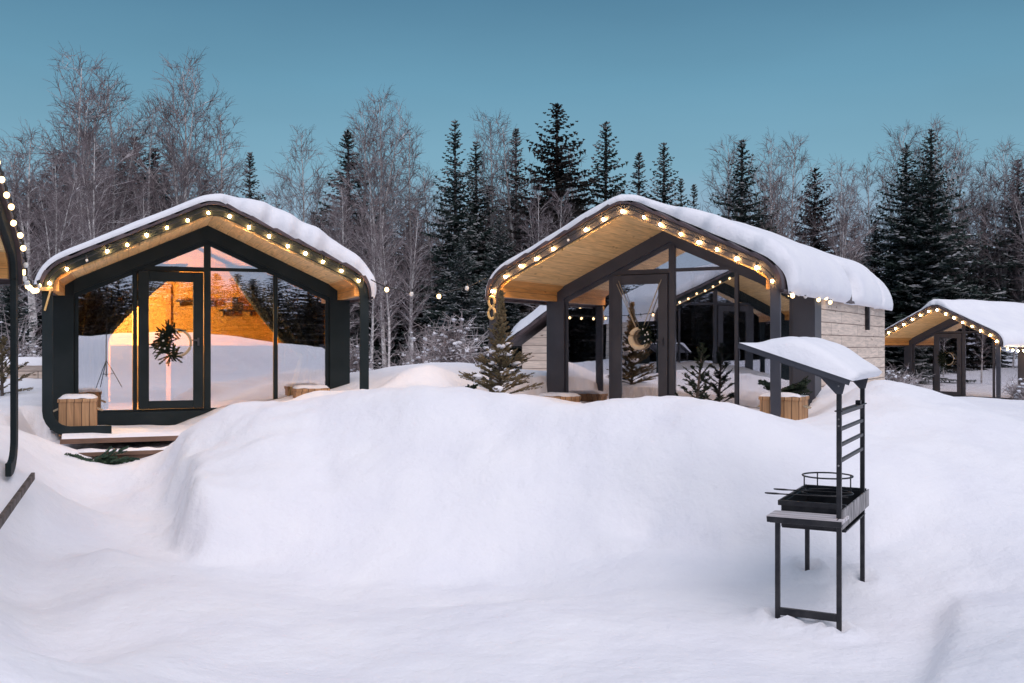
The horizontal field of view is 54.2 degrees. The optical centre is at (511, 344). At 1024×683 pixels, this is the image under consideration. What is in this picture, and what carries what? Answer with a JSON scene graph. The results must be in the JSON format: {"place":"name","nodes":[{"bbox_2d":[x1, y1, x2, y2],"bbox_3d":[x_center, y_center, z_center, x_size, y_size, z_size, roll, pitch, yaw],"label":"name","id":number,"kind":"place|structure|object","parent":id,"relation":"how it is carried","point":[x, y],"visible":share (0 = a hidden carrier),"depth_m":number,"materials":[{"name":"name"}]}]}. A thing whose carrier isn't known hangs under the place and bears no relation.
{"place":"outdoors","nodes":[
{"label":"outdoors","id":0,"kind":"place"},
{"bbox_2d":[0,362,1023,682],"bbox_3d":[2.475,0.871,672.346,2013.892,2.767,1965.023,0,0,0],"label":"ground","id":1,"kind":"structure","parent":0,"point":[434,522],"depth_m":9.43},
{"bbox_2d":[0,183,22,476],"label":"cabin","id":2,"kind":"object","parent":1,"relation":"on","point":[11,271],"visible":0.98,"depth_m":9.88,"materials":[{"name":"black metal"}]},
{"bbox_2d":[0,166,28,274],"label":"string lights","id":3,"kind":"object","parent":2,"relation":"attached to","point":[6,194],"visible":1,"depth_m":9.31,"materials":[{"name":"white"}]},
{"bbox_2d":[0,472,34,528],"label":"deck edge board","id":4,"kind":"object","parent":2,"relation":"attached to","point":[8,509],"visible":1,"depth_m":8.11,"materials":[{"name":"grey wood"}]},
{"bbox_2d":[22,265,40,293],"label":"string lights","id":5,"kind":"object","parent":2,"relation":"attached to","point":[32,288],"visible":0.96,"depth_m":11.24,"materials":[{"name":"white"}]},
{"bbox_2d":[0,336,34,395],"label":"fir tree","id":6,"kind":"object","parent":1,"relation":"on","point":[3,376],"visible":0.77,"depth_m":16.49,"materials":[{"name":"green plant"}]},
{"bbox_2d":[0,285,41,356],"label":"spruce tree","id":7,"kind":"object","parent":1,"relation":"on","point":[6,308],"visible":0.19,"depth_m":25.93,"materials":[{"name":"green plant"}]},
{"bbox_2d":[0,305,41,378],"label":"bush","id":8,"kind":"object","parent":1,"relation":"on","point":[20,353],"visible":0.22,"depth_m":23.99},
{"bbox_2d":[0,214,41,355],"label":"spruce tree","id":9,"kind":"object","parent":1,"relation":"on","point":[40,320],"visible":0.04,"depth_m":40.13,"materials":[{"name":"green plant"}]},
{"bbox_2d":[3,357,41,377],"bbox_3d":[-8.663,0.502,19.190,3.300,0.572,0.320,0,0,-6],"label":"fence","id":10,"kind":"object","parent":1,"relation":"on","point":[34,364],"visible":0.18,"depth_m":19.09,"materials":[{"name":"beige wood"}]},
{"bbox_2d":[0,185,57,350],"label":"tree","id":11,"kind":"object","parent":1,"relation":"on","point":[26,299],"depth_m":41.80,"materials":[{"name":"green plant"}]},
{"bbox_2d":[0,137,63,337],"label":"birch tree","id":12,"kind":"object","parent":1,"relation":"on","point":[6,167],"visible":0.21,"depth_m":36.08,"materials":[{"name":"grey plant"}]},
{"bbox_2d":[0,126,102,356],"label":"birch tree","id":13,"kind":"object","parent":1,"relation":"on","point":[31,300],"visible":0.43,"depth_m":33.96,"materials":[{"name":"grey plant"}]},
{"bbox_2d":[12,148,107,317],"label":"birch tree","id":14,"kind":"object","parent":1,"relation":"on","point":[46,220],"visible":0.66,"depth_m":26.77,"materials":[{"name":"grey plant"}]},
{"bbox_2d":[27,152,120,256],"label":"birch tree","id":15,"kind":"object","parent":1,"relation":"on","point":[86,220],"visible":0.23,"depth_m":33.96,"materials":[{"name":"grey plant"}]},
{"bbox_2d":[1,41,151,276],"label":"birch tree","id":16,"kind":"object","parent":1,"relation":"on","point":[77,107],"visible":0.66,"depth_m":34.65,"materials":[{"name":"grey plant"}]},
{"bbox_2d":[49,119,148,251],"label":"birch tree","id":17,"kind":"object","parent":1,"relation":"on","point":[94,200],"visible":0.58,"depth_m":29.09,"materials":[{"name":"grey plant"}]},
{"bbox_2d":[61,147,138,250],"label":"birch tree","id":18,"kind":"object","parent":1,"relation":"on","point":[106,198],"visible":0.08,"depth_m":41.62,"materials":[{"name":"grey plant"}]},
{"bbox_2d":[64,446,139,464],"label":"fir boughs","id":19,"kind":"object","parent":1,"relation":"on","point":[110,460],"visible":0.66,"depth_m":12.58,"materials":[{"name":"green plant"}]},
{"bbox_2d":[48,63,171,239],"bbox_3d":[-14.710,-4.487,36.614,4.919,11.523,4.349,0,0,11],"label":"birch tree","id":20,"kind":"object","parent":1,"relation":"on","point":[125,188],"visible":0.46,"depth_m":36.86,"materials":[{"name":"grey plant"}]},
{"bbox_2d":[77,446,167,460],"bbox_3d":[-4.970,1.434,12.922,1.720,0.233,0.260,0,0,-21],"label":"porch step","id":21,"kind":"object","parent":1,"relation":"on","point":[142,452],"visible":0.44,"depth_m":12.83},
{"bbox_2d":[119,174,159,225],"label":"birch tree","id":22,"kind":"object","parent":1,"relation":"on","point":[142,200],"visible":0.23,"depth_m":34.99,"materials":[{"name":"grey plant"}]},
{"bbox_2d":[103,91,197,230],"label":"birch tree","id":23,"kind":"object","parent":1,"relation":"on","point":[156,163],"visible":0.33,"depth_m":39.92,"materials":[{"name":"grey plant"}]},
{"bbox_2d":[113,46,247,214],"bbox_3d":[-12.092,-4.965,36.846,5.150,12.500,4.566,0,0,-26],"label":"birch tree","id":24,"kind":"object","parent":1,"relation":"on","point":[187,165],"visible":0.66,"depth_m":36.63,"materials":[{"name":"grey plant"}]},
{"bbox_2d":[34,193,375,443],"bbox_3d":[-5.407,-0.430,17.294,4.688,3.440,7.700,0,0,-21],"label":"cabin","id":25,"kind":"object","parent":1,"relation":"on","point":[237,299],"visible":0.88,"depth_m":14.91,"materials":[{"name":"black metal"}]},
{"bbox_2d":[53,394,102,436],"bbox_3d":[-5.922,0.945,13.651,0.630,0.560,0.444,0,0,-21],"label":"planter box","id":26,"kind":"object","parent":25,"relation":"on","point":[77,409],"visible":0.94,"depth_m":13.46,"materials":[{"name":"brown wood"}]},
{"bbox_2d":[148,319,191,365],"bbox_3d":[-5.083,-0.031,14.886,0.626,0.704,0.257,0,0,-21],"label":"door wreath","id":27,"kind":"object","parent":25,"relation":"attached to","point":[164,337],"depth_m":14.88,"materials":[{"name":"plant"}]},
{"bbox_2d":[138,271,203,408],"bbox_3d":[-5.110,-0.073,14.992,0.927,2.055,0.112,0,0,-21],"label":"door","id":28,"kind":"structure","parent":25,"relation":"in","point":[177,297],"depth_m":15.01,"materials":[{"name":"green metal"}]},
{"bbox_2d":[46,207,365,292],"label":"string lights","id":29,"kind":"object","parent":25,"relation":"attached to","point":[187,220],"visible":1,"depth_m":13.79,"materials":[{"name":"yellow"}]},
{"bbox_2d":[292,384,329,397],"bbox_3d":[-3.097,0.916,15.393,0.660,0.617,0.364,0,0,-21],"label":"planter box","id":30,"kind":"object","parent":25,"relation":"on","point":[298,390],"visible":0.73,"depth_m":15.23,"materials":[{"name":"brown wood"}]},
{"bbox_2d":[371,278,485,298],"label":"string lights","id":31,"kind":"object","parent":25,"relation":"attached to","point":[466,287],"visible":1,"depth_m":14.78,"materials":[{"name":"white"}]},
{"bbox_2d":[183,97,257,199],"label":"birch tree","id":32,"kind":"object","parent":1,"relation":"on","point":[221,181],"visible":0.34,"depth_m":38.95,"materials":[{"name":"grey plant"}]},
{"bbox_2d":[235,152,266,200],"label":"spruce tree","id":33,"kind":"object","parent":1,"relation":"on","point":[249,184],"visible":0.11,"depth_m":45.97,"materials":[{"name":"green plant"}]},
{"bbox_2d":[257,179,296,214],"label":"birch tree","id":34,"kind":"object","parent":1,"relation":"on","point":[276,200],"visible":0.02,"depth_m":47.97,"materials":[{"name":"grey plant"}]},
{"bbox_2d":[261,125,340,232],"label":"birch tree","id":35,"kind":"object","parent":1,"relation":"on","point":[311,193],"visible":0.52,"depth_m":36.88,"materials":[{"name":"grey plant"}]},
{"bbox_2d":[301,186,333,229],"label":"birch tree","id":36,"kind":"object","parent":1,"relation":"on","point":[318,212],"visible":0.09,"depth_m":44.84,"materials":[{"name":"grey plant"}]},
{"bbox_2d":[321,196,372,329],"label":"birch tree","id":37,"kind":"object","parent":1,"relation":"on","point":[344,230],"visible":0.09,"depth_m":34.81,"materials":[{"name":"grey plant"}]},
{"bbox_2d":[319,171,376,348],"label":"birch tree","id":38,"kind":"object","parent":1,"relation":"on","point":[336,227],"visible":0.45,"depth_m":29.91,"materials":[{"name":"grey plant"}]},
{"bbox_2d":[317,130,407,371],"bbox_3d":[-6.046,-3.341,37.291,5.185,9.238,5.764,0,0,18],"label":"spruce tree","id":39,"kind":"object","parent":1,"relation":"on","point":[345,135],"visible":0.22,"depth_m":36.84,"materials":[{"name":"green plant"}]},
{"bbox_2d":[350,332,386,372],"bbox_3d":[-3.727,0.360,24.043,1.500,1.513,1.662,0,0,0],"label":"bush","id":40,"kind":"object","parent":1,"relation":"on","point":[355,363],"visible":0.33,"depth_m":23.89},
{"bbox_2d":[343,191,395,367],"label":"birch tree","id":41,"kind":"object","parent":1,"relation":"on","point":[372,336],"visible":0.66,"depth_m":24.98,"materials":[{"name":"grey plant"}]},
{"bbox_2d":[320,100,432,304],"bbox_3d":[-5.297,-3.970,37.848,4.051,10.544,3.582,0,0,-38],"label":"birch tree","id":42,"kind":"object","parent":1,"relation":"on","point":[359,153],"visible":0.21,"depth_m":37.79,"materials":[{"name":"grey plant"}]},
{"bbox_2d":[331,84,438,367],"bbox_3d":[-4.533,-3.996,34.833,3.668,10.634,4.138,0,0,42],"label":"birch tree","id":43,"kind":"object","parent":1,"relation":"on","point":[385,196],"visible":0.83,"depth_m":34.76,"materials":[{"name":"grey plant"}]},
{"bbox_2d":[367,214,413,366],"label":"birch tree","id":44,"kind":"object","parent":1,"relation":"on","point":[387,300],"visible":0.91,"depth_m":21.98,"materials":[{"name":"grey plant"}]},
{"bbox_2d":[353,207,428,366],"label":"spruce tree","id":45,"kind":"object","parent":1,"relation":"on","point":[399,333],"visible":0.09,"depth_m":41.23,"materials":[{"name":"green plant"}]},
{"bbox_2d":[369,223,442,360],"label":"spruce tree","id":46,"kind":"object","parent":1,"relation":"on","point":[414,325],"visible":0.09,"depth_m":44.87,"materials":[{"name":"green plant"}]},
{"bbox_2d":[372,317,442,366],"bbox_3d":[-2.225,0.230,23.861,2.418,1.861,2.360,0,0,0],"label":"bush","id":47,"kind":"object","parent":1,"relation":"on","point":[418,357],"visible":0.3,"depth_m":23.82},
{"bbox_2d":[382,113,442,364],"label":"birch tree","id":48,"kind":"object","parent":1,"relation":"on","point":[409,192],"visible":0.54,"depth_m":35.94,"materials":[{"name":"grey plant"}]},
{"bbox_2d":[389,205,444,363],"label":"birch tree","id":49,"kind":"object","parent":1,"relation":"on","point":[412,298],"visible":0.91,"depth_m":27.01,"materials":[{"name":"grey plant"}]},
{"bbox_2d":[407,162,457,336],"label":"birch tree","id":50,"kind":"object","parent":1,"relation":"on","point":[428,230],"visible":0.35,"depth_m":36.81,"materials":[{"name":"grey plant"}]},
{"bbox_2d":[414,181,481,297],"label":"birch tree","id":51,"kind":"object","parent":1,"relation":"on","point":[441,268],"visible":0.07,"depth_m":39.83,"materials":[{"name":"grey plant"}]},
{"bbox_2d":[409,309,488,364],"bbox_3d":[-1.070,-0.023,19.048,1.782,1.348,1.736,0,0,0],"label":"bush","id":52,"kind":"object","parent":1,"relation":"on","point":[451,349],"visible":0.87,"depth_m":18.82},
{"bbox_2d":[393,120,512,360],"bbox_3d":[-1.864,-3.286,34.838,4.315,9.247,4.420,0,0,26],"label":"spruce tree","id":53,"kind":"object","parent":1,"relation":"on","point":[454,218],"visible":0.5,"depth_m":34.84,"materials":[{"name":"green plant"}]},
{"bbox_2d":[426,234,510,364],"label":"spruce tree","id":54,"kind":"object","parent":1,"relation":"on","point":[460,295],"visible":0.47,"depth_m":29.89,"materials":[{"name":"green plant"}]},
{"bbox_2d":[437,141,517,346],"bbox_3d":[-1.141,-3.122,36.907,4.385,8.927,4.492,0,0,1],"label":"spruce tree","id":55,"kind":"object","parent":1,"relation":"on","point":[474,210],"visible":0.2,"depth_m":36.88,"materials":[{"name":"green plant"}]},
{"bbox_2d":[447,107,522,275],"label":"birch tree","id":56,"kind":"object","parent":1,"relation":"on","point":[491,218],"visible":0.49,"depth_m":37.82,"materials":[{"name":"grey plant"}]},
{"bbox_2d":[456,214,529,368],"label":"spruce tree","id":57,"kind":"object","parent":1,"relation":"on","point":[511,320],"visible":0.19,"depth_m":32.88,"materials":[{"name":"green plant"}]},
{"bbox_2d":[458,289,543,393],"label":"fir tree","id":58,"kind":"object","parent":1,"relation":"on","point":[500,352],"visible":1,"depth_m":14.19,"materials":[{"name":"green plant"}]},
{"bbox_2d":[10,137,1001,330],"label":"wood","id":59,"kind":"object","parent":1,"relation":"on","point":[152,157],"depth_m":63.24,"materials":[{"name":"grey wood"}]},
{"bbox_2d":[478,116,537,307],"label":"birch tree","id":60,"kind":"object","parent":1,"relation":"on","point":[512,235],"visible":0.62,"depth_m":36.79,"materials":[{"name":"grey plant"}]},
{"bbox_2d":[490,128,537,359],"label":"spruce tree","id":61,"kind":"object","parent":1,"relation":"on","point":[516,164],"visible":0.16,"depth_m":41.93,"materials":[{"name":"green plant"}]},
{"bbox_2d":[505,305,546,370],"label":"board house","id":62,"kind":"structure","parent":1,"relation":"on","point":[529,332],"depth_m":24.86,"materials":[{"name":"wood"}]},
{"bbox_2d":[508,179,555,315],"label":"birch tree","id":63,"kind":"object","parent":1,"relation":"on","point":[536,236],"visible":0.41,"depth_m":32.15,"materials":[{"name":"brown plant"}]},
{"bbox_2d":[481,103,600,356],"bbox_3d":[1.617,-3.457,36.153,7.508,10.528,6.698,0,0,29],"label":"spruce tree","id":64,"kind":"object","parent":1,"relation":"on","point":[559,177],"visible":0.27,"depth_m":35.74,"materials":[{"name":"dark green needle"},{"name":"dark bark"},{"name":"snow"}]},
{"bbox_2d":[536,188,577,236],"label":"birch tree","id":65,"kind":"object","parent":1,"relation":"on","point":[557,211],"visible":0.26,"depth_m":30.98,"materials":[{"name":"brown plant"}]},
{"bbox_2d":[558,139,590,217],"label":"birch tree","id":66,"kind":"object","parent":1,"relation":"on","point":[573,178],"visible":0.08,"depth_m":39.05,"materials":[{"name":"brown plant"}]},
{"bbox_2d":[568,121,639,218],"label":"spruce tree","id":67,"kind":"object","parent":1,"relation":"on","point":[608,194],"visible":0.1,"depth_m":36.90,"materials":[{"name":"green plant"}]},
{"bbox_2d":[626,152,655,199],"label":"spruce tree","id":68,"kind":"object","parent":1,"relation":"on","point":[639,177],"visible":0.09,"depth_m":41.95,"materials":[{"name":"green plant"}]},
{"bbox_2d":[645,143,688,205],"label":"spruce tree","id":69,"kind":"object","parent":1,"relation":"on","point":[664,192],"visible":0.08,"depth_m":40.92,"materials":[{"name":"green plant"}]},
{"bbox_2d":[484,194,892,416],"bbox_3d":[3.421,-0.417,16.970,4.699,3.415,7.800,0,0,30],"label":"cabin","id":70,"kind":"object","parent":1,"relation":"on","point":[721,304],"visible":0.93,"depth_m":15.23,"materials":[{"name":"metal"}]},
{"bbox_2d":[537,392,580,401],"bbox_3d":[0.742,0.980,15.877,0.780,0.460,0.324,0,0,30],"label":"planter box","id":71,"kind":"object","parent":70,"relation":"on","point":[573,397],"visible":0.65,"depth_m":15.73,"materials":[{"name":"brown wood"}]},
{"bbox_2d":[490,206,774,292],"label":"string lights","id":72,"kind":"object","parent":70,"relation":"attached to","point":[660,223],"visible":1,"depth_m":13.66,"materials":[{"name":"yellow"}]},
{"bbox_2d":[617,281,660,349],"bbox_3d":[1.961,-0.467,15.575,0.760,1.090,0.155,0,0,30],"label":"door wreath","id":73,"kind":"object","parent":70,"relation":"attached to","point":[632,343],"depth_m":15.56,"materials":[{"name":"beige wood"}]},
{"bbox_2d":[612,274,668,398],"bbox_3d":[1.994,-0.073,15.644,0.927,2.055,0.112,0,0,30],"label":"door","id":74,"kind":"structure","parent":70,"relation":"in","point":[644,372],"depth_m":15.65,"materials":[{"name":"glass"}]},
{"bbox_2d":[673,342,724,400],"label":"fir tree","id":75,"kind":"object","parent":1,"relation":"on","point":[697,386],"visible":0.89,"depth_m":14.70,"materials":[{"name":"green plant"}]},
{"bbox_2d":[709,139,779,232],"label":"spruce tree","id":76,"kind":"object","parent":1,"relation":"on","point":[742,191],"visible":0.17,"depth_m":37.87,"materials":[{"name":"green plant"}]},
{"bbox_2d":[700,135,789,238],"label":"birch tree","id":77,"kind":"object","parent":1,"relation":"on","point":[722,194],"visible":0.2,"depth_m":39.75,"materials":[{"name":"grey plant"}]},
{"bbox_2d":[723,128,805,243],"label":"birch tree","id":78,"kind":"object","parent":1,"relation":"on","point":[770,224],"visible":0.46,"depth_m":37.99,"materials":[{"name":"grey plant"}]},
{"bbox_2d":[757,392,810,419],"bbox_3d":[3.565,0.851,13.103,0.680,0.478,0.464,0,0,30],"label":"planter box","id":79,"kind":"object","parent":1,"relation":"on","point":[794,406],"visible":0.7,"depth_m":12.88,"materials":[{"name":"brown wood"}]},
{"bbox_2d":[757,376,811,395],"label":"fir boughs","id":80,"kind":"object","parent":79,"relation":"on","point":[799,387],"visible":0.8,"depth_m":12.98,"materials":[{"name":"green plant"}]},
{"bbox_2d":[757,130,836,246],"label":"birch tree","id":81,"kind":"object","parent":1,"relation":"on","point":[796,191],"visible":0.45,"depth_m":39.88,"materials":[{"name":"grey plant"}]},
{"bbox_2d":[738,336,881,630],"bbox_3d":[2.466,1.046,8.193,0.919,2.228,1.388,0,0,28],"label":"charcoal grill","id":82,"kind":"object","parent":1,"relation":"on","point":[835,367],"visible":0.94,"depth_m":7.73,"materials":[{"name":"black metal"}]},
{"bbox_2d":[801,472,853,496],"bbox_3d":[2.609,1.152,8.269,0.414,0.156,0.414,0,0,28],"label":"kettle ring","id":83,"kind":"object","parent":82,"relation":"on","point":[817,478],"visible":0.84,"depth_m":8.29,"materials":[{"name":"black metal"}]},
{"bbox_2d":[790,167,856,254],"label":"spruce tree","id":84,"kind":"object","parent":1,"relation":"on","point":[821,246],"visible":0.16,"depth_m":39.85,"materials":[{"name":"green plant"}]},
{"bbox_2d":[803,157,883,277],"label":"birch tree","id":85,"kind":"object","parent":1,"relation":"on","point":[844,231],"visible":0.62,"depth_m":37.75,"materials":[{"name":"grey plant"}]},
{"bbox_2d":[834,153,895,281],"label":"birch tree","id":86,"kind":"object","parent":1,"relation":"on","point":[867,190],"visible":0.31,"depth_m":46.62,"materials":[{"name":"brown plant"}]},
{"bbox_2d":[855,220,902,374],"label":"spruce tree","id":87,"kind":"object","parent":1,"relation":"on","point":[869,262],"visible":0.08,"depth_m":44.89,"materials":[{"name":"green plant"}]},
{"bbox_2d":[841,122,949,282],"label":"birch tree","id":88,"kind":"object","parent":1,"relation":"on","point":[882,177],"visible":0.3,"depth_m":45.35,"materials":[{"name":"grey plant"}]},
{"bbox_2d":[885,362,931,384],"bbox_3d":[10.337,0.956,26.937,1.832,1.120,1.930,0,0,0],"label":"bush","id":89,"kind":"object","parent":1,"relation":"on","point":[896,378],"visible":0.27,"depth_m":26.79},
{"bbox_2d":[862,143,969,377],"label":"spruce tree","id":90,"kind":"object","parent":1,"relation":"on","point":[902,245],"visible":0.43,"depth_m":43.40,"materials":[{"name":"green plant"}]},
{"bbox_2d":[871,129,1005,378],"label":"spruce tree","id":91,"kind":"object","parent":1,"relation":"on","point":[924,220],"visible":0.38,"depth_m":42.61,"materials":[{"name":"green plant"}]},
{"bbox_2d":[897,113,985,285],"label":"birch tree","id":92,"kind":"object","parent":1,"relation":"on","point":[949,166],"visible":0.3,"depth_m":44.85,"materials":[{"name":"grey plant"}]},
{"bbox_2d":[935,231,969,299],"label":"spruce tree","id":93,"kind":"object","parent":1,"relation":"on","point":[947,273],"visible":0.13,"depth_m":43.85,"materials":[{"name":"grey plant"}]},
{"bbox_2d":[885,299,1023,399],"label":"cabin","id":94,"kind":"object","parent":1,"relation":"on","point":[984,365],"visible":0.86,"depth_m":35.12,"materials":[{"name":"metal"}]},
{"bbox_2d":[937,349,953,369],"bbox_3d":[15.448,0.527,35.703,0.305,0.802,0.629,0,0,-35],"label":"door wreath","id":95,"kind":"object","parent":94,"relation":"attached to","point":[942,356],"depth_m":35.74,"materials":[{"name":"plant"}]},
{"bbox_2d":[935,334,961,395],"bbox_3d":[15.587,0.693,35.735,0.120,2.199,0.992,0,0,-35],"label":"door","id":96,"kind":"structure","parent":94,"relation":"in","point":[947,382],"depth_m":35.72,"materials":[{"name":"metal"}]},
{"bbox_2d":[936,144,998,277],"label":"birch tree","id":97,"kind":"object","parent":1,"relation":"on","point":[970,167],"visible":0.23,"depth_m":46.01,"materials":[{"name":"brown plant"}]},
{"bbox_2d":[945,220,992,300],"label":"spruce tree","id":98,"kind":"object","parent":1,"relation":"on","point":[970,281],"visible":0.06,"depth_m":44.20,"materials":[{"name":"green plant"}]},
{"bbox_2d":[955,214,989,290],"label":"birch tree","id":99,"kind":"object","parent":1,"relation":"on","point":[977,240],"visible":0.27,"depth_m":44.68,"materials":[{"name":"grey plant"}]},
{"bbox_2d":[945,156,1015,298],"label":"birch tree","id":100,"kind":"object","parent":1,"relation":"on","point":[988,196],"visible":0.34,"depth_m":45.03,"materials":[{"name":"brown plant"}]},
{"bbox_2d":[965,135,1023,301],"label":"birch tree","id":101,"kind":"object","parent":1,"relation":"on","point":[1001,205],"visible":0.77,"depth_m":44.00,"materials":[{"name":"grey plant"}]},
{"bbox_2d":[967,150,1023,299],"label":"birch tree","id":102,"kind":"object","parent":1,"relation":"on","point":[1019,212],"visible":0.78,"depth_m":43.31,"materials":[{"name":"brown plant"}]},
{"bbox_2d":[970,159,1023,302],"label":"spruce tree","id":103,"kind":"object","parent":1,"relation":"on","point":[1011,264],"visible":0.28,"depth_m":43.83,"materials":[{"name":"green plant"}]},
{"bbox_2d":[998,373,1023,399],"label":"bush","id":104,"kind":"object","parent":1,"relation":"on","point":[1016,393],"visible":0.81,"depth_m":26.96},
{"bbox_2d":[1005,259,1023,302],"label":"birch tree","id":105,"kind":"object","parent":1,"relation":"on","point":[1019,287],"visible":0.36,"depth_m":43.30,"materials":[{"name":"grey plant"}]},
{"bbox_2d":[0,0,1023,280],"label":"sky","id":106,"kind":"structure","parent":0,"point":[688,76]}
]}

